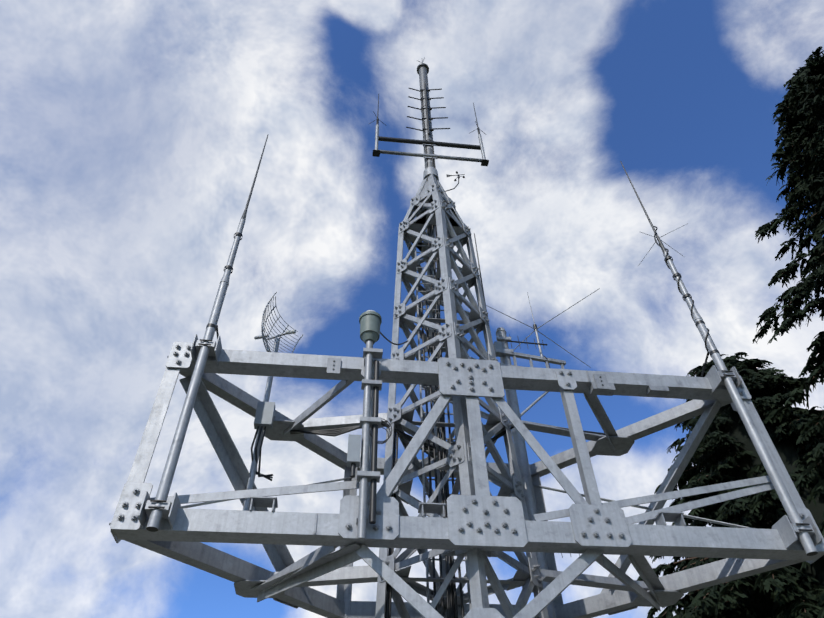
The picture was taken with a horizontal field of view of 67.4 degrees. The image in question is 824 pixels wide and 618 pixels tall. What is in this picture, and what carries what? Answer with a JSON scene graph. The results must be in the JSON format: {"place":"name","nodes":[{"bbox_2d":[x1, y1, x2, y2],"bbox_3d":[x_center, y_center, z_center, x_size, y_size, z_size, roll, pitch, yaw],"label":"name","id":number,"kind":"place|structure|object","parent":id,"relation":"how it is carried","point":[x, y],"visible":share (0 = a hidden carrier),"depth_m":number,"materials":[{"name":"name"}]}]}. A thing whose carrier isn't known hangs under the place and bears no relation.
{"place":"outdoors","nodes":[
{"label":"outdoors","id":0,"kind":"place"},
{"bbox_2d":[0,0,823,617],"label":"sky","id":1,"kind":"structure","parent":0,"point":[133,133],"materials":[{"name":"blue"}]},
{"label":"ground","id":2,"kind":"structure","parent":0,"visible":0},
{"bbox_2d":[637,352,823,617],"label":"conifer tree","id":3,"kind":"object","parent":2,"relation":"on","point":[725,451],"visible":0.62,"depth_m":15.15,"materials":[{"name":"green plant"}]},
{"bbox_2d":[753,46,823,617],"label":"conifer tree","id":4,"kind":"object","parent":2,"relation":"on","point":[800,112],"visible":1,"depth_m":15.30,"materials":[{"name":"green plant"}]},
{"bbox_3d":[0.365,3.968,1.528,5.200,0.216,5.200,4,-46,-5],"label":"tower base pad","id":5,"kind":"object","parent":2,"relation":"on","visible":0},
{"bbox_2d":[375,174,548,617],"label":"lattice tower","id":6,"kind":"structure","parent":5,"relation":"on","point":[440,212],"depth_m":4.67,"materials":[{"name":"metal"}]},
{"bbox_2d":[369,57,488,202],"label":"mast antennas","id":7,"kind":"object","parent":6,"relation":"attached to","point":[428,143],"visible":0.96,"depth_m":7.50,"materials":[{"name":"metal"}]},
{"bbox_2d":[415,245,471,617],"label":"cable ladder","id":8,"kind":"object","parent":6,"relation":"attached to","point":[440,559],"visible":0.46,"depth_m":4.39,"materials":[{"name":"metal"}]},
{"bbox_2d":[216,225,708,617],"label":"feeder cables","id":9,"kind":"object","parent":6,"relation":"attached to","point":[339,431],"visible":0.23,"depth_m":4.57,"materials":[{"name":"rubber"}]},
{"bbox_2d":[109,342,823,617],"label":"platform frame","id":10,"kind":"object","parent":6,"relation":"on","point":[594,530],"visible":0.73,"depth_m":3.81,"materials":[{"name":"metal"}]},
{"bbox_2d":[138,135,267,531],"bbox_3d":[-1.371,-0.257,4.625,0.158,4.030,0.165,4,-46,-5],"label":"whip antenna","id":11,"kind":"object","parent":10,"relation":"attached to","point":[157,509],"visible":1,"depth_m":3.71,"materials":[{"name":"metal"}]},
{"bbox_2d":[243,292,302,510],"bbox_3d":[-1.076,0.655,4.506,0.373,1.749,0.524,4,-46,-5],"label":"grid dish antenna","id":12,"kind":"object","parent":10,"relation":"attached to","point":[265,414],"visible":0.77,"depth_m":4.37,"materials":[{"name":"metal"}]},
{"bbox_2d":[347,310,407,541],"bbox_3d":[-0.140,0.684,4.041,0.188,1.871,0.666,-28,-51,24],"label":"antenna","id":13,"kind":"object","parent":10,"relation":"attached to","point":[370,321],"visible":1,"depth_m":3.71,"materials":[{"name":"metal"}]},
{"bbox_2d":[474,233,599,617],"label":"mast antennas","id":14,"kind":"object","parent":10,"relation":"attached to","point":[504,352],"visible":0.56,"depth_m":5.54,"materials":[{"name":"metal"}]},
{"bbox_2d":[620,161,821,555],"bbox_3d":[2.216,-0.081,4.950,0.409,4.150,0.409,-10,-46,8],"label":"whip antenna","id":15,"kind":"object","parent":10,"relation":"attached to","point":[805,532],"visible":1,"depth_m":4.09,"materials":[{"name":"metal"}]}
]}

